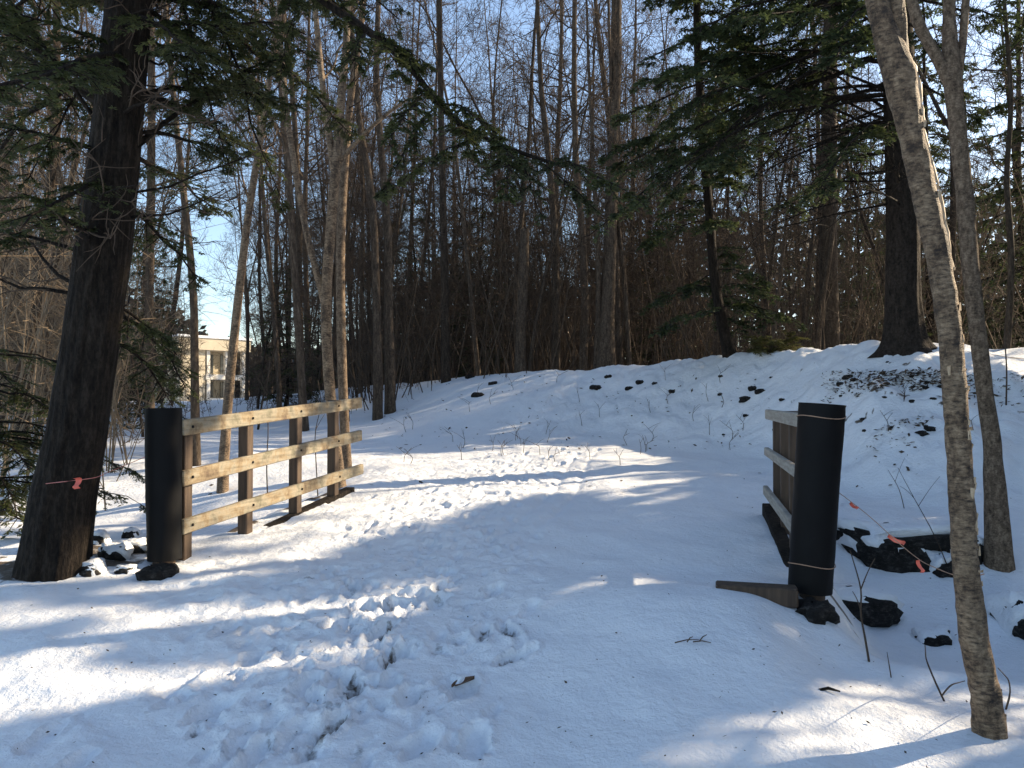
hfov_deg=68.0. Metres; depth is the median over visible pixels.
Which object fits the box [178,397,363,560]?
wooden railing
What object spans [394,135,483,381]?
bare tree
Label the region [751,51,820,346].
bare tree
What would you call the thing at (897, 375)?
leaf litter
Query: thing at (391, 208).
bare tree
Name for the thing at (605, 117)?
bare tree
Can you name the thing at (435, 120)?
bare tree
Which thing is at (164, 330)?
hemlock tree
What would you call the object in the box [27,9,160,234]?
bare tree
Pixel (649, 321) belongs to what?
bare tree
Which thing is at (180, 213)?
bare tree
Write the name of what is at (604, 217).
bare tree
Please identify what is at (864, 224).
bare tree
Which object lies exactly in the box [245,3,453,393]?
bare tree
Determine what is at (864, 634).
sapling
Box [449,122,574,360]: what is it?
bare tree
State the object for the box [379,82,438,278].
bare tree
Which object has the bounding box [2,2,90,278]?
bare tree
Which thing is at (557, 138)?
bare tree
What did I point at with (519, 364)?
dead snag
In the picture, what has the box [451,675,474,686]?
fallen leaf
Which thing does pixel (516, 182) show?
bare tree
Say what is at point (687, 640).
fallen twig
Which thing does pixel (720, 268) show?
bare tree
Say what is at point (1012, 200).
bare tree
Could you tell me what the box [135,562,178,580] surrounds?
rock
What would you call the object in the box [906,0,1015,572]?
birch tree
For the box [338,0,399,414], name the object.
bare tree
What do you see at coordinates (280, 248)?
bare tree
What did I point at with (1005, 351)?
sapling
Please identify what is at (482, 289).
bare tree
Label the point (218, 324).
sky
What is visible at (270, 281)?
bare tree
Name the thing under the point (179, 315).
bare tree
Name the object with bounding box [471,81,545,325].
bare tree
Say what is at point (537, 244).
bare tree
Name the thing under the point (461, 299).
bare tree
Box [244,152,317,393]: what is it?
bare tree
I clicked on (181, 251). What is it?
bare tree
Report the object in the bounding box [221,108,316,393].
bare tree
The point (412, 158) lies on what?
bare tree
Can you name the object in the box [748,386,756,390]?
rock
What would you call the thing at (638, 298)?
bare tree
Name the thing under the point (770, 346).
evergreen shrub
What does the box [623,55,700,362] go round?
bare tree
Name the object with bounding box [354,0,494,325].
bare tree
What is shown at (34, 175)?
bare tree
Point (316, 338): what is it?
hemlock tree
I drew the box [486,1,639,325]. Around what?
bare tree
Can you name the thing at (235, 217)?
bare tree
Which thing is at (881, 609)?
rock
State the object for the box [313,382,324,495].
sapling
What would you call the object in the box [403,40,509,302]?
bare tree
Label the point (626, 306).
bare tree
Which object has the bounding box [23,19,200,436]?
bare tree
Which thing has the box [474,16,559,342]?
bare tree
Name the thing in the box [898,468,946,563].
sapling
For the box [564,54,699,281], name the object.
bare tree
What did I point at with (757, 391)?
rock
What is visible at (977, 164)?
bare tree
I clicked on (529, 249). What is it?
bare tree
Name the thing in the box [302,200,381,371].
bare tree
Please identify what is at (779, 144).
bare tree
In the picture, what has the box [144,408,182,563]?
wrapped post
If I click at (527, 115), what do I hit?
bare tree
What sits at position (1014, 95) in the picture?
bare tree
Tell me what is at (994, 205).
bare tree
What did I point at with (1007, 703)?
sapling
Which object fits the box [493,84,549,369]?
bare tree
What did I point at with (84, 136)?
bare tree
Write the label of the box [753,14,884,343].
bare tree
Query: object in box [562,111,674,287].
bare tree
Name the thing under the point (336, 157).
forked tree
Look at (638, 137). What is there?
bare tree
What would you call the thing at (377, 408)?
bare tree
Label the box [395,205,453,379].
bare tree
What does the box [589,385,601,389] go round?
rock
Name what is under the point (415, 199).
hemlock tree
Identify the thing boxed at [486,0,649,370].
bare tree
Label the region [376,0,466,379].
bare tree
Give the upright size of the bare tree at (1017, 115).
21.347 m
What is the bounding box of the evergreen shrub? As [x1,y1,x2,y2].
[740,330,812,356]
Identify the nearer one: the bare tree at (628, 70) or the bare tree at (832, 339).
the bare tree at (832, 339)
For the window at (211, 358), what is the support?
in the house
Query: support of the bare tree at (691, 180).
on the ground
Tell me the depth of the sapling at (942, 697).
4.01 m
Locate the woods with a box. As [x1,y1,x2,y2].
[2,182,1022,400]
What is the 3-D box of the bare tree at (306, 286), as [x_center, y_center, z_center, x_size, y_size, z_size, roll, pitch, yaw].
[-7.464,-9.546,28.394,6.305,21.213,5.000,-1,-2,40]
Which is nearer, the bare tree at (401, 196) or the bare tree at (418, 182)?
the bare tree at (401, 196)
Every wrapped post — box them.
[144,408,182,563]
[788,402,845,600]
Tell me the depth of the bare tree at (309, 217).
38.71 m
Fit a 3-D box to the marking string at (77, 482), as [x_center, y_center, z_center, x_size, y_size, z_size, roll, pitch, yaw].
[-3.396,0.689,6.125,0.643,0.260,1.404,0,-1,0]
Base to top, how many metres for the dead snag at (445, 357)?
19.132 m
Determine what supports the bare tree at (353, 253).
on the ground
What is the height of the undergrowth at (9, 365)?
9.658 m
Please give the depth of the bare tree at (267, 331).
38.94 m
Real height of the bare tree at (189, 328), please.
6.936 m
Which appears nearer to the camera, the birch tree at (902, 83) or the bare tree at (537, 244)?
the birch tree at (902, 83)
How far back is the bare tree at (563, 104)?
30.99 m
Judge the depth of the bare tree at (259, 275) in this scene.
37.48 m
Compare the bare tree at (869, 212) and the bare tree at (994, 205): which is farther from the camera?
the bare tree at (994, 205)
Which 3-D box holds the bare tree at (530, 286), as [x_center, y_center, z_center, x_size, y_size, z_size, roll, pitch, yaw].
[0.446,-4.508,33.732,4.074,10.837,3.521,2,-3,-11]
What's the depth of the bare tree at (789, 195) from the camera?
19.35 m
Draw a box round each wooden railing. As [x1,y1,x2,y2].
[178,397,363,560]
[762,409,797,567]
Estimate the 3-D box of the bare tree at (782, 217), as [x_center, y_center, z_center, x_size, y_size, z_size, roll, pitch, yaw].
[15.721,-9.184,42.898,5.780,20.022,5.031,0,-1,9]
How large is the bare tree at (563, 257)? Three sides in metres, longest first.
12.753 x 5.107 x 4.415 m
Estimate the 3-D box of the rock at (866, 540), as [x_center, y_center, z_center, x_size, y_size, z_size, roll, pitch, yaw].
[3.801,1.635,7.668,1.155,0.583,1.100,0,-1,0]
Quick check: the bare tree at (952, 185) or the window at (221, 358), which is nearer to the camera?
the bare tree at (952, 185)
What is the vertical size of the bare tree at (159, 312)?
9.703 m
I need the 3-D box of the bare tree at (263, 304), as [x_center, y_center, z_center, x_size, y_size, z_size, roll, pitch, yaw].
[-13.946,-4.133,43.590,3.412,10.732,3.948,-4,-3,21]
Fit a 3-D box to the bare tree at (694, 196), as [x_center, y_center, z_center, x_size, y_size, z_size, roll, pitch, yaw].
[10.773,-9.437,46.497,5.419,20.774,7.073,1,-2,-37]
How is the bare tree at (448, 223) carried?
on the ground
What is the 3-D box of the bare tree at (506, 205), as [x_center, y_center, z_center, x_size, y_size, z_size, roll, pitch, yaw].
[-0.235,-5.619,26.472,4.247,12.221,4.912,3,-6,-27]
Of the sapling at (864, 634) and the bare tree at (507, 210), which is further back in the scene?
the bare tree at (507, 210)
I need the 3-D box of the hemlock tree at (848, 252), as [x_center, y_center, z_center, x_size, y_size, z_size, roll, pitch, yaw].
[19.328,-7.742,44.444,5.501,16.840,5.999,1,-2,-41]
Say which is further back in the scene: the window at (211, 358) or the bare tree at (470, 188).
the window at (211, 358)
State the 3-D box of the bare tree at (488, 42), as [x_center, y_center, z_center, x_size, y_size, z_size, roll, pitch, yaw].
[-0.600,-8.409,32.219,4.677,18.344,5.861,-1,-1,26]
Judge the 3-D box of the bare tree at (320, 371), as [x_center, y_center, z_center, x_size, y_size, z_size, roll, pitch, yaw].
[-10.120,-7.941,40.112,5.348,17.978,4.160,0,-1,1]
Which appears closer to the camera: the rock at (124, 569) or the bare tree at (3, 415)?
the rock at (124, 569)
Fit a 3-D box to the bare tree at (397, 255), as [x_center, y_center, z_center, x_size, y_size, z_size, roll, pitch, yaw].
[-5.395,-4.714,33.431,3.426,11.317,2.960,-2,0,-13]
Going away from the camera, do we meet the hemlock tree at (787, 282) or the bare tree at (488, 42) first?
the bare tree at (488, 42)
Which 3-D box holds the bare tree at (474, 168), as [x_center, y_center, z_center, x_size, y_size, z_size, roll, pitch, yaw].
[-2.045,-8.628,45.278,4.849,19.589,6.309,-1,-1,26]
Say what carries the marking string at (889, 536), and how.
hanging from the wrapped post at (818, 461)
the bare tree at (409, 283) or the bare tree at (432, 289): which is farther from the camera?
the bare tree at (432, 289)
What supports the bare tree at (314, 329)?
on the ground
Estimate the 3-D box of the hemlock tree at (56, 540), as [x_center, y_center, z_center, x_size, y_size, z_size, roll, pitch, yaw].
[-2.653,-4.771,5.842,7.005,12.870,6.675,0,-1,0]
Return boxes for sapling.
[257,362,279,492]
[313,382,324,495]
[850,550,874,661]
[888,458,904,506]
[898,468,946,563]
[925,645,944,700]
[942,680,964,694]
[998,668,1010,709]
[1004,291,1015,404]
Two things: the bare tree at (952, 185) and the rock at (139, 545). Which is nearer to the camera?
the rock at (139, 545)
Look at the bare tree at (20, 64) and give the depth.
25.05 m
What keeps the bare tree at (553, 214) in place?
on the ground
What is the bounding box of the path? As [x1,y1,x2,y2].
[0,444,701,767]
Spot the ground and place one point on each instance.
(794, 666)
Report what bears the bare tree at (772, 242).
on the ground
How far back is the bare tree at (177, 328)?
44.25 m
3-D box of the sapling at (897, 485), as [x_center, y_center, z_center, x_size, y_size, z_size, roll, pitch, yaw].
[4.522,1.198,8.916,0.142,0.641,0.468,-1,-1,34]
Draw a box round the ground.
[0,340,1023,767]
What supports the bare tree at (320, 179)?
on the ground
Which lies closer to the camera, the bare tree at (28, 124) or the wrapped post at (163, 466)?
the wrapped post at (163, 466)
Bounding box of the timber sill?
[716,580,797,607]
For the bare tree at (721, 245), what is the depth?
36.53 m
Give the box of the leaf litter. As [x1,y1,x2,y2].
[17,367,1023,767]
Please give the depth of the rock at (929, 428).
10.37 m
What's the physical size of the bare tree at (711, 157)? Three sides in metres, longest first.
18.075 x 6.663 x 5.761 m
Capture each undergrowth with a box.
[0,17,254,510]
[116,0,1023,434]
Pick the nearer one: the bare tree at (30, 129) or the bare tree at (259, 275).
the bare tree at (30, 129)
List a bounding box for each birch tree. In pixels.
[865,0,1007,739]
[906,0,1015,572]
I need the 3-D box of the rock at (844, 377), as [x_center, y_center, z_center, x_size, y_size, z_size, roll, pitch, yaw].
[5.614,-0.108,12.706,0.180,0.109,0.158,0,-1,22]
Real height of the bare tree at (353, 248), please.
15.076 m
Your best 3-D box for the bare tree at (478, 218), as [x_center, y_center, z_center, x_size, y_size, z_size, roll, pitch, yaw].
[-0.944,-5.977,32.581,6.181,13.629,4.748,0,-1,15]
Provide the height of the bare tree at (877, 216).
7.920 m
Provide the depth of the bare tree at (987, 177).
37.63 m
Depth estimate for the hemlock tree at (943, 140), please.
26.15 m
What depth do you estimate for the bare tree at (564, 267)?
32.70 m
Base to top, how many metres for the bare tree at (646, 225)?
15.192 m
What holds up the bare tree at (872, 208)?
on the ground
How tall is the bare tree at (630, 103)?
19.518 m
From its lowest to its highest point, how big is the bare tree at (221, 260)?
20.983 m
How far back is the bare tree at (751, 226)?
29.82 m
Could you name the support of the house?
on the ground
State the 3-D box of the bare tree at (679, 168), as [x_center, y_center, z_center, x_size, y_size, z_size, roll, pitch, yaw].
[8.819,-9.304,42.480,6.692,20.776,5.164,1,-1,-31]
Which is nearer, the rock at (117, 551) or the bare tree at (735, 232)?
the rock at (117, 551)
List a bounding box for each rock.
[0,494,25,515]
[76,556,106,576]
[93,529,111,544]
[97,542,133,560]
[114,564,137,573]
[118,537,146,552]
[121,527,141,538]
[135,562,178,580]
[471,392,483,396]
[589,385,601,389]
[635,380,643,384]
[739,396,750,402]
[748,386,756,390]
[754,389,764,393]
[795,596,839,624]
[834,583,904,626]
[836,514,950,573]
[841,374,852,379]
[911,624,951,646]
[914,430,928,436]
[924,426,935,431]
[926,550,952,577]
[977,535,983,564]
[984,589,1023,639]
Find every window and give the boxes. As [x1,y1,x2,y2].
[210,355,212,373]
[210,382,212,396]
[220,355,222,373]
[220,382,222,396]
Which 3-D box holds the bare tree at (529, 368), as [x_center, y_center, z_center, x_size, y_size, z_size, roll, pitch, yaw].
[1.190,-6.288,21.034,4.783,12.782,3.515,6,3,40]
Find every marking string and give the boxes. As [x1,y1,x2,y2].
[46,457,144,488]
[839,493,983,575]
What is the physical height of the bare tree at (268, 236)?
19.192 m
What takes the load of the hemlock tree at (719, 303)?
on the ground
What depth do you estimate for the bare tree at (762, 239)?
26.41 m
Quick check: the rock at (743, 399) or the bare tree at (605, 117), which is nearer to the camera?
the rock at (743, 399)
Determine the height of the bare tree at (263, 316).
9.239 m
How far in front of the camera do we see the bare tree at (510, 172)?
28.55 m
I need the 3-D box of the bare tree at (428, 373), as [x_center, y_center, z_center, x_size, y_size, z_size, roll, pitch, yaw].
[-3.050,-6.509,29.965,6.925,14.758,5.238,1,-2,-36]
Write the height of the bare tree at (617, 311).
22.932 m
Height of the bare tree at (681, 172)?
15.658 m
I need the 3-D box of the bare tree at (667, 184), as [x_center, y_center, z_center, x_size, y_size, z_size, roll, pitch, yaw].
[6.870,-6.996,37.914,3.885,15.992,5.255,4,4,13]
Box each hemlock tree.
[0,0,653,581]
[111,259,190,428]
[240,264,323,406]
[294,263,337,388]
[382,154,455,384]
[428,150,511,376]
[429,204,482,379]
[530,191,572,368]
[574,0,1023,357]
[591,0,806,357]
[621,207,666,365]
[623,247,696,364]
[690,148,755,355]
[767,177,813,342]
[798,110,883,341]
[837,141,884,344]
[839,0,1023,343]
[854,47,958,342]
[923,61,1022,343]
[956,0,1023,348]
[977,126,1023,347]
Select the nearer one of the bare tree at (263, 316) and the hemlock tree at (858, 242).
the hemlock tree at (858, 242)
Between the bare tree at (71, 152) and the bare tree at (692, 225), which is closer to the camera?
the bare tree at (71, 152)
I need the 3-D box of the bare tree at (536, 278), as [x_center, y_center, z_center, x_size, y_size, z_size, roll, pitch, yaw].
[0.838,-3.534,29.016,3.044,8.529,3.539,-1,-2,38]
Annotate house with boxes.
[155,334,251,400]
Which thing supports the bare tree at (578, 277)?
on the ground
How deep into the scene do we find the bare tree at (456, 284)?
37.12 m
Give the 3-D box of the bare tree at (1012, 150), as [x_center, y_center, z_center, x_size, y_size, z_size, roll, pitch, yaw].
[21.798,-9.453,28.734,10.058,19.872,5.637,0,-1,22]
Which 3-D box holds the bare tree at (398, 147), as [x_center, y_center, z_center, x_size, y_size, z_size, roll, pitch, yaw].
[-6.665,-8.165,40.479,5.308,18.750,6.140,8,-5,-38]
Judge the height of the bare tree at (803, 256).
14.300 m
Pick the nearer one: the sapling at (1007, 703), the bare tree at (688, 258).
the sapling at (1007, 703)
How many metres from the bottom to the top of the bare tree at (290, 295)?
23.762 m
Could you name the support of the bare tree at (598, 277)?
on the ground
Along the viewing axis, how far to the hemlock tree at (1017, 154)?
23.61 m
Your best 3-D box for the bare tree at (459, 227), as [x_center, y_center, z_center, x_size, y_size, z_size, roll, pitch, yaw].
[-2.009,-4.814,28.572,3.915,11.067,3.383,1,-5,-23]
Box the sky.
[0,0,1023,360]
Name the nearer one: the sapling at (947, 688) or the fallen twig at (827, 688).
the fallen twig at (827, 688)
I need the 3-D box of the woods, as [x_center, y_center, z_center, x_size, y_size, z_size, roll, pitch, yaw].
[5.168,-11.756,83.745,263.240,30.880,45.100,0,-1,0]
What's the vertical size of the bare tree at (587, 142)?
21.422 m
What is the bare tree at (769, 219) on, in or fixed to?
on the ground
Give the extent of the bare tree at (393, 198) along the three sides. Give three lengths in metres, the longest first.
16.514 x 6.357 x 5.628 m
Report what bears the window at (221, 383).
in the house
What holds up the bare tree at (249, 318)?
on the ground
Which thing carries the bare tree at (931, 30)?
on the ground
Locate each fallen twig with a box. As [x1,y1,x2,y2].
[675,634,710,642]
[819,687,839,691]
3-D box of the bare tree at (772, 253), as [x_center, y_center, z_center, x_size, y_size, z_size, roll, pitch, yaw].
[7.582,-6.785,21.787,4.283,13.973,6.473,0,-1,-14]
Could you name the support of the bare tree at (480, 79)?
on the ground
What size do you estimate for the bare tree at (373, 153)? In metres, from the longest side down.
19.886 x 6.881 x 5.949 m
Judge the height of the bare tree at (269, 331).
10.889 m
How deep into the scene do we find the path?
4.42 m
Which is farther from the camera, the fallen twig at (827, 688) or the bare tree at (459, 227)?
the bare tree at (459, 227)
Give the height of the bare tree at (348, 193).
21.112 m
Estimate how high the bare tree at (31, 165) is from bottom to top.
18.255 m
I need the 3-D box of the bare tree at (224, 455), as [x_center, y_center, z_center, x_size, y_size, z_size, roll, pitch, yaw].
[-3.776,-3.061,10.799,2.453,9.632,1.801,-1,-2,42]
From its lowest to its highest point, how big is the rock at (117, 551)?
0.220 m
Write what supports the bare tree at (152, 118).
on the ground
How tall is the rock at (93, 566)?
0.209 m
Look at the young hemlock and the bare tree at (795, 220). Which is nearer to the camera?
the young hemlock
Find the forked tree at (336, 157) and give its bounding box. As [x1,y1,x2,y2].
[203,0,435,488]
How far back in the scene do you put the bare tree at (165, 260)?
30.45 m
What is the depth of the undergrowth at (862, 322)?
22.27 m
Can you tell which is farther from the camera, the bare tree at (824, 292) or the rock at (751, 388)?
the bare tree at (824, 292)
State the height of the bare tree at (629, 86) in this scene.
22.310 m
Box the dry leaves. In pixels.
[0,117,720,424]
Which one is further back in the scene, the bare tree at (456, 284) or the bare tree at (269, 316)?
the bare tree at (456, 284)
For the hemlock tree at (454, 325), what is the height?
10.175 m
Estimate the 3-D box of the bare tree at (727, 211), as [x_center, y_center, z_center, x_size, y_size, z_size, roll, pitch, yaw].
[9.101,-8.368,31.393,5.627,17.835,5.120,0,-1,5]
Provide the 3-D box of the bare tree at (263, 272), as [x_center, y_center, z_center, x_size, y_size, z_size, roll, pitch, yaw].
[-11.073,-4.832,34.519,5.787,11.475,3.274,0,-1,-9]
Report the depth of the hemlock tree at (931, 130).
35.70 m
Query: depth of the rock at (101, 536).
6.54 m
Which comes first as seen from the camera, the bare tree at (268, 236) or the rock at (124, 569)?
the rock at (124, 569)
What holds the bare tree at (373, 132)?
on the ground
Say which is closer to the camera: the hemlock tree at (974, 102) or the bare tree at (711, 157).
the bare tree at (711, 157)
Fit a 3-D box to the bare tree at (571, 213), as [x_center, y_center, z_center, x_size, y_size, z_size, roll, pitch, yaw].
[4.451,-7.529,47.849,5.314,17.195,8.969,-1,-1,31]
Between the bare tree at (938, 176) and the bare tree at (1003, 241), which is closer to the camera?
the bare tree at (938, 176)
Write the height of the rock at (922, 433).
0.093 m
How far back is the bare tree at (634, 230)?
26.08 m
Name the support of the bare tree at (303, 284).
on the ground
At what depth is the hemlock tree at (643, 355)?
30.11 m
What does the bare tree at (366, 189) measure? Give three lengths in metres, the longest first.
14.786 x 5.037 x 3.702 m
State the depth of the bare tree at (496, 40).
30.60 m
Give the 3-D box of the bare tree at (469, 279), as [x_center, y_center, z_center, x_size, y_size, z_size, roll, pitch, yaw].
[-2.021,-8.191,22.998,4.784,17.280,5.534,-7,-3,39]
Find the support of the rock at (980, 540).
on the ground
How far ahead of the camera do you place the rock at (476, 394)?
18.40 m
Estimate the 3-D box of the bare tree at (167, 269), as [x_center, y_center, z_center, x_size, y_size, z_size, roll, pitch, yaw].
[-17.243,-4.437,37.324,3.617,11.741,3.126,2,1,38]
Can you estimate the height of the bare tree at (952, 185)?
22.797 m
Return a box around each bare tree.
[0,0,87,165]
[0,0,102,255]
[0,0,170,439]
[0,0,176,430]
[0,1,71,240]
[0,1,86,317]
[0,3,46,273]
[0,4,89,255]
[0,13,98,403]
[0,47,68,317]
[0,48,65,368]
[1,100,77,372]
[2,0,206,446]
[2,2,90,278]
[2,95,66,277]
[6,92,31,365]
[22,13,95,357]
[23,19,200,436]
[25,9,173,297]
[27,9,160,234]
[63,138,176,310]
[87,0,426,431]
[95,3,238,407]
[121,116,208,407]
[131,234,188,401]
[132,173,188,364]
[133,179,189,364]
[135,13,235,399]
[139,6,251,402]
[147,0,367,404]
[149,3,254,465]
[154,226,201,404]
[154,262,206,400]
[155,0,329,396]
[158,286,205,399]
[171,107,282,394]
[178,0,337,407]
[194,0,312,493]
[206,1,313,396]
[207,161,326,346]
[209,105,352,403]
[211,130,323,429]
[215,107,287,398]
[218,4,338,394]
[219,179,293,380]
[221,0,392,399]
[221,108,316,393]
[230,233,274,392]
[231,118,285,393]
[231,220,293,368]
[231,250,294,390]
[241,95,319,408]
[242,217,310,393]
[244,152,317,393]
[244,273,291,385]
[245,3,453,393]
[256,0,382,420]
[265,187,335,387]
[267,0,414,420]
[268,110,405,386]
[269,70,360,388]
[271,235,317,356]
[272,0,430,468]
[272,70,368,397]
[274,14,386,398]
[275,9,387,388]
[278,55,365,267]
[284,82,401,385]
[285,0,449,384]
[288,82,395,377]
[288,178,320,341]
[291,234,333,386]
[294,270,334,391]
[302,13,409,237]
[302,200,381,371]
[306,170,414,365]
[308,36,408,374]
[311,89,382,365]
[311,115,379,385]
[332,87,437,364]
[333,44,432,323]
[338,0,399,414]
[346,88,428,379]
[347,0,449,314]
[353,0,485,346]
[353,65,438,309]
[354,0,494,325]
[354,0,551,375]
[354,36,416,276]
[356,151,427,375]
[360,15,467,383]
[369,0,589,372]
[371,0,519,383]
[371,12,535,380]
[371,162,459,383]
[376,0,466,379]
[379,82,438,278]
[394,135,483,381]
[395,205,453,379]
[401,36,495,378]
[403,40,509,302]
[403,62,535,373]
[403,109,463,296]
[405,140,465,379]
[410,121,513,377]
[418,0,571,372]
[431,138,488,365]
[431,221,508,357]
[433,98,563,370]
[437,153,515,373]
[437,207,498,370]
[445,0,550,352]
[446,60,558,373]
[446,77,510,374]
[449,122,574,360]
[460,0,655,369]
[466,54,542,330]
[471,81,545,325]
[471,127,534,271]
[473,33,589,249]
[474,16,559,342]
[475,4,641,370]
[485,0,689,364]
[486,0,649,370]
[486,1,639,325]
[489,159,571,370]
[491,0,586,369]
[492,169,569,362]
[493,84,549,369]
[502,0,632,371]
[502,179,568,371]
[503,33,653,267]
[507,112,592,272]
[516,0,631,235]
[526,0,653,370]
[527,186,568,357]
[527,187,595,370]
[536,0,735,368]
[536,63,657,357]
[537,0,691,365]
[542,123,600,365]
[542,190,599,330]
[558,1,664,262]
[561,111,652,323]
[562,101,679,362]
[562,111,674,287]
[563,232,595,358]
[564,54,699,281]
[568,36,654,261]
[568,222,601,343]
[573,121,686,338]
[577,0,690,362]
[586,74,647,361]
[587,87,701,341]
[589,0,727,361]
[593,12,675,246]
[596,0,621,367]
[599,3,678,363]
[601,49,669,275]
[601,191,680,356]
[604,5,767,345]
[618,84,685,348]
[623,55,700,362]
[624,0,810,359]
[629,0,778,354]
[629,92,688,281]
[637,140,707,333]
[640,41,713,350]
[640,175,688,362]
[642,33,724,357]
[643,87,735,281]
[656,65,701,357]
[663,141,719,352]
[677,0,870,226]
[678,142,753,349]
[679,184,756,350]
[680,132,764,354]
[684,6,789,294]
[684,20,811,302]
[685,1,841,348]
[689,2,850,341]
[702,0,859,339]
[713,134,779,349]
[720,79,799,307]
[732,162,806,347]
[737,158,794,303]
[740,113,804,332]
[743,75,856,342]
[748,1,973,349]
[748,137,817,296]
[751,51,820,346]
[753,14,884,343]
[765,4,959,235]
[767,1,874,321]
[768,14,885,286]
[768,64,881,291]
[787,10,920,344]
[809,70,943,335]
[819,7,839,349]
[837,0,1023,281]
[838,81,883,340]
[839,23,883,342]
[839,194,921,339]
[842,139,971,267]
[862,52,1004,303]
[919,0,1023,289]
[920,0,1023,284]
[929,86,1023,345]
[944,0,1023,201]
[947,0,1023,348]
[947,119,1005,302]
[977,0,1023,199]
[980,78,1023,347]
[983,160,1022,320]
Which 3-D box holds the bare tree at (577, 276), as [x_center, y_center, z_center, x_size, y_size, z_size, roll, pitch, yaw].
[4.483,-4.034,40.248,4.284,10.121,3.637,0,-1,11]
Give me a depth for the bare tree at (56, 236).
24.93 m
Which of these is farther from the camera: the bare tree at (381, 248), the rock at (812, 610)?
the bare tree at (381, 248)
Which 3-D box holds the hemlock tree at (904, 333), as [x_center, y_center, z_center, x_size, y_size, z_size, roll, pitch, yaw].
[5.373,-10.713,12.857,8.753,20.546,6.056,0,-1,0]
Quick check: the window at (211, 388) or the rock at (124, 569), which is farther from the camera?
the window at (211, 388)
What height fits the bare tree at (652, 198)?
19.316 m
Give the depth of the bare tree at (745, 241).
40.40 m
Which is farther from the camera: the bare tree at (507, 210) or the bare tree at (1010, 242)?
the bare tree at (507, 210)
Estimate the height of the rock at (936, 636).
0.205 m
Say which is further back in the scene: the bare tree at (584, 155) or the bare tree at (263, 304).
the bare tree at (263, 304)
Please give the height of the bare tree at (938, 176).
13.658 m
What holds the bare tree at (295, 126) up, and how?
on the ground
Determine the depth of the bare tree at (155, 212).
38.77 m
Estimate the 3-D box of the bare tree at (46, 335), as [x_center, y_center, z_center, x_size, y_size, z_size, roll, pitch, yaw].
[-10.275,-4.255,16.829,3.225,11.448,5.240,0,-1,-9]
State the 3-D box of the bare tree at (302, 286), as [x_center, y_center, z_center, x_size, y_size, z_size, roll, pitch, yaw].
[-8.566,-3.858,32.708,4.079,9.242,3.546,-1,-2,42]
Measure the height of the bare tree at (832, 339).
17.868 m
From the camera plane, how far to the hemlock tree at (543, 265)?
40.05 m
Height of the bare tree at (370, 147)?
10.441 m
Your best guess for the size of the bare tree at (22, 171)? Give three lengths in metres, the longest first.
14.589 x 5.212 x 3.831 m
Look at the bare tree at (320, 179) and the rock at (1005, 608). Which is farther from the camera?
the bare tree at (320, 179)
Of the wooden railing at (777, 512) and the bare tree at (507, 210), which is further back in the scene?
the bare tree at (507, 210)
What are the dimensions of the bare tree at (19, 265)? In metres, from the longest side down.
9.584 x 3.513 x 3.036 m
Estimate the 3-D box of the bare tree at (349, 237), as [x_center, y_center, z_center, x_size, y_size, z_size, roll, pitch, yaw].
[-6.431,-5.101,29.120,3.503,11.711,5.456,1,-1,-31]
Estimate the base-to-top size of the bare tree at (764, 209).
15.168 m
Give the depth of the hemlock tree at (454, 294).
44.00 m
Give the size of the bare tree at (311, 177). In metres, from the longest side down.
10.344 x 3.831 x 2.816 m
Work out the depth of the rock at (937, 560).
7.04 m
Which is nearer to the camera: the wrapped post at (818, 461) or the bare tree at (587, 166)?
the wrapped post at (818, 461)
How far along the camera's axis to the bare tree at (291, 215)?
17.52 m
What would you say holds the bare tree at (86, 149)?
on the ground
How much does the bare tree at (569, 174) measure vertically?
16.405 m
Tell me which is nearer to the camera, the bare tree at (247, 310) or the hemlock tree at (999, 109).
the hemlock tree at (999, 109)
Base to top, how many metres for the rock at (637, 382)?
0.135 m
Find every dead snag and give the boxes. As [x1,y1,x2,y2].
[411,0,458,382]
[514,228,528,372]
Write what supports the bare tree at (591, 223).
on the ground
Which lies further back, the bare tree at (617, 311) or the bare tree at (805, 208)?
the bare tree at (805, 208)
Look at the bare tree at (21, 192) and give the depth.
27.57 m
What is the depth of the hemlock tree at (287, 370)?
25.82 m
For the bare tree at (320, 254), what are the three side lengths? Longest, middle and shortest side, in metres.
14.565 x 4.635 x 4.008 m
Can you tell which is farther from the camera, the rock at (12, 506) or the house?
the house
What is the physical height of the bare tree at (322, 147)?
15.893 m
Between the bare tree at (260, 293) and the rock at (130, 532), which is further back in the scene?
the bare tree at (260, 293)
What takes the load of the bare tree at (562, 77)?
on the ground
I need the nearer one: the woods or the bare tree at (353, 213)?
the bare tree at (353, 213)
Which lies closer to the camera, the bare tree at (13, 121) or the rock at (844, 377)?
the rock at (844, 377)
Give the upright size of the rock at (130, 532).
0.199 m
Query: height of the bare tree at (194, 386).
12.423 m
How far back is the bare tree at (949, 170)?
27.60 m
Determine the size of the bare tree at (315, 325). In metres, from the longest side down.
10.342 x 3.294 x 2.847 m
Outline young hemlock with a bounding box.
[0,349,145,539]
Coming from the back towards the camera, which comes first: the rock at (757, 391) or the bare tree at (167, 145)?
the bare tree at (167, 145)
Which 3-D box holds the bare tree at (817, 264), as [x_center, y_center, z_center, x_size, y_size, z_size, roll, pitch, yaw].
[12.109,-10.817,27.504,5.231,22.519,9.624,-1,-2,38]
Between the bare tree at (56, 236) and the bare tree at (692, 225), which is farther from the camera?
the bare tree at (692, 225)
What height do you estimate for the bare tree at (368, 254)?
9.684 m
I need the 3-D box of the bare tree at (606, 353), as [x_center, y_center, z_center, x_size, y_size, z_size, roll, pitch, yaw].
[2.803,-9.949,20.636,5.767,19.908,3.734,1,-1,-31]
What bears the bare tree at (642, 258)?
on the ground
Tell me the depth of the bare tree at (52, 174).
13.15 m

